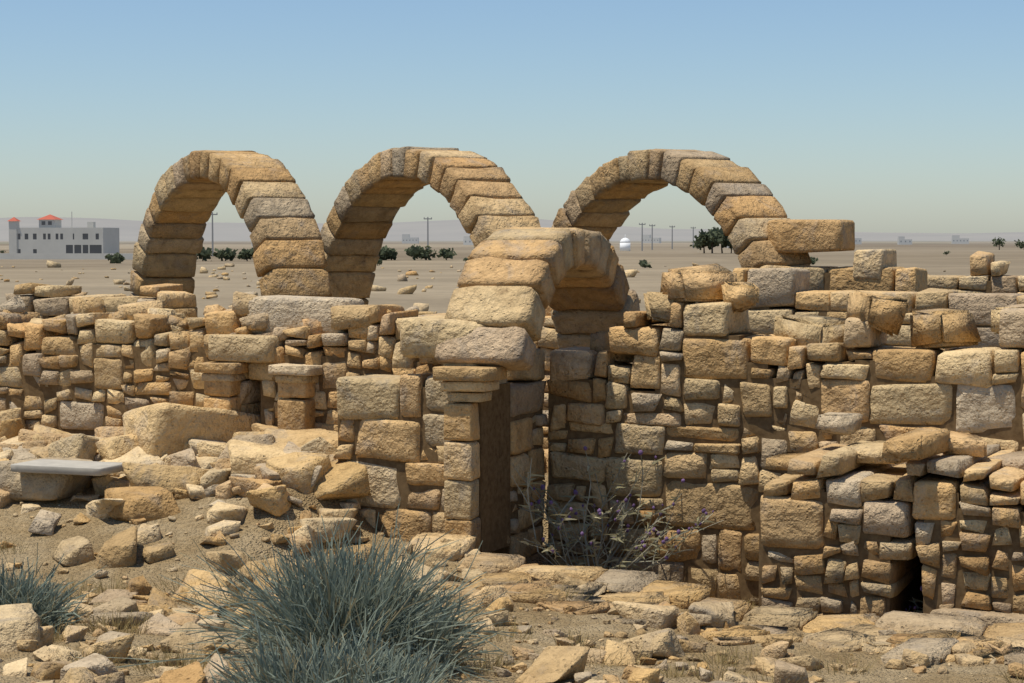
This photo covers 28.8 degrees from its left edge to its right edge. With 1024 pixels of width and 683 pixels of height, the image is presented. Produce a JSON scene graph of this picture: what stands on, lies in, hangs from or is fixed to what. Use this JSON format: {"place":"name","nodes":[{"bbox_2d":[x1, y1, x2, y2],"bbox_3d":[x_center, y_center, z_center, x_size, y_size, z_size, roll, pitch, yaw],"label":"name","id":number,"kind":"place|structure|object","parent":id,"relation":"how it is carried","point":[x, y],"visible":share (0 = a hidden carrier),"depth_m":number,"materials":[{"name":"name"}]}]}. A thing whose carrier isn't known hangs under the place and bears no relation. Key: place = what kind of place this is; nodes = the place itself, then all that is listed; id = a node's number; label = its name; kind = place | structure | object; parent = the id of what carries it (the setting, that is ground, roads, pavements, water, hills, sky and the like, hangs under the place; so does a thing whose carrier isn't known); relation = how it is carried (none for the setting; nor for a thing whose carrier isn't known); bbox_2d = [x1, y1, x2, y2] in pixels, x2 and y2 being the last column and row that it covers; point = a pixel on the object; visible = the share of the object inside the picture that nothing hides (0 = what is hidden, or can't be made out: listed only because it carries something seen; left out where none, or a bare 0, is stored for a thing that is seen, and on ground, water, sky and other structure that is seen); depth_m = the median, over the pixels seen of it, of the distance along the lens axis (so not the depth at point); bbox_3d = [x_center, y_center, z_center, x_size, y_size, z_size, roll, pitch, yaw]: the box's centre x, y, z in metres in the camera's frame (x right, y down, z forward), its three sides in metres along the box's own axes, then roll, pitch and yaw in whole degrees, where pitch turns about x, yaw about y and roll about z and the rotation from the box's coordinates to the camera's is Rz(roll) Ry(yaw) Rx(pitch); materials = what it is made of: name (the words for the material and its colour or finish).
{"place":"outdoors","nodes":[
{"label":"outdoors","id":0,"kind":"place"},
{"bbox_2d":[18,221,101,252],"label":"windows","id":1,"kind":"structure","parent":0,"point":[93,248],"depth_m":370.36,"materials":[{"name":"black glass"}]},
{"bbox_2d":[0,212,132,259],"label":"building","id":2,"kind":"structure","parent":0,"point":[53,247],"depth_m":370.30,"materials":[{"name":"grey"}]},
{"bbox_2d":[8,214,62,220],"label":"building roofs","id":3,"kind":"structure","parent":2,"relation":"attached to","point":[50,217],"depth_m":371.25,"materials":[{"name":"red tile"}]},
{"bbox_2d":[0,473,1023,682],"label":"ground","id":4,"kind":"structure","parent":0,"point":[97,533],"depth_m":21.68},
{"bbox_2d":[0,498,518,682],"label":"broom bushes","id":5,"kind":"object","parent":4,"relation":"on","point":[339,624],"visible":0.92,"depth_m":16.64,"materials":[{"name":"green plant"}]},
{"bbox_2d":[30,272,991,436],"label":"wall","id":6,"kind":"structure","parent":4,"relation":"on","point":[827,275],"depth_m":30.00,"materials":[{"name":"brown stone"}]},
{"bbox_2d":[0,227,1023,625],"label":"front walls","id":7,"kind":"structure","parent":4,"relation":"on","point":[484,333],"depth_m":24.36,"materials":[{"name":"stone"}]},
{"bbox_2d":[0,402,1023,682],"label":"loose rocks","id":8,"kind":"object","parent":4,"relation":"on","point":[166,454],"visible":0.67,"depth_m":21.46,"materials":[{"name":"beige stone"}]},
{"bbox_2d":[10,459,123,475],"bbox_3d":[-5.514,1.568,24.814,1.310,0.099,0.660,1,3,21],"label":"marble slab","id":9,"kind":"object","parent":8,"relation":"on","point":[73,467],"depth_m":24.60,"materials":[{"name":"white stone"}]},
{"bbox_2d":[13,146,1023,448],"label":"arches","id":10,"kind":"structure","parent":4,"relation":"on","point":[297,250],"depth_m":32.78,"materials":[{"name":"stone"}]},
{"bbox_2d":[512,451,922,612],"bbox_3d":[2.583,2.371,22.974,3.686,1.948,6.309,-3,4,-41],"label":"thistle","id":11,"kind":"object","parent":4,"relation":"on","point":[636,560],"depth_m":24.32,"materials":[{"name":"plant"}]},
{"bbox_2d":[530,446,921,611],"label":"thistle heads","id":12,"kind":"object","parent":11,"relation":"attached to","point":[575,492],"visible":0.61,"depth_m":24.28,"materials":[{"name":"brown plant"}]},
{"bbox_2d":[0,241,1023,316],"bbox_3d":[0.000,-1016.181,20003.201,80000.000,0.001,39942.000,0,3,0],"label":"desert plain","id":13,"kind":"structure","parent":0,"point":[930,257],"depth_m":263.32,"materials":[{"name":"beige sand"}]},
{"bbox_2d":[211,212,695,255],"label":"utility poles","id":14,"kind":"object","parent":13,"relation":"on","point":[427,218],"visible":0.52,"depth_m":638.73,"materials":[{"name":"grey wood"}]},
{"bbox_2d":[0,260,985,314],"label":"stones","id":15,"kind":"object","parent":13,"relation":"on","point":[422,308],"visible":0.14,"depth_m":150.88,"materials":[{"name":"beige stone"}]},
{"bbox_2d":[620,238,629,250],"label":"domed tank","id":16,"kind":"object","parent":13,"relation":"on","point":[624,244],"visible":1,"depth_m":637.86,"materials":[{"name":"white metal"}]},
{"bbox_2d":[0,217,1023,240],"bbox_3d":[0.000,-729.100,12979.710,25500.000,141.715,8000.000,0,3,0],"label":"distant hills","id":17,"kind":"structure","parent":0,"point":[440,230],"depth_m":10586.06,"materials":[{"name":"beige sand"}]},
{"bbox_2d":[0,450,1023,682],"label":"pebbles","id":18,"kind":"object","parent":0,"point":[157,664],"depth_m":17.96,"materials":[{"name":"beige stone"}]},
{"bbox_2d":[0,0,1023,232],"label":"sky","id":19,"kind":"structure","parent":0,"point":[882,116],"materials":[{"name":"blue"}]},
{"bbox_2d":[251,234,968,247],"bbox_3d":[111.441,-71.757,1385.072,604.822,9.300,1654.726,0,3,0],"label":"trees","id":20,"kind":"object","parent":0,"point":[467,239],"depth_m":1798.12,"materials":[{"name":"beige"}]},
{"bbox_2d":[403,240,967,241],"bbox_3d":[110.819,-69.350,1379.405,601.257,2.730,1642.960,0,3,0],"label":"house windows","id":21,"kind":"structure","parent":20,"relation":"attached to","point":[657,240],"depth_m":1796.89,"materials":[{"name":"grey"}]}
]}

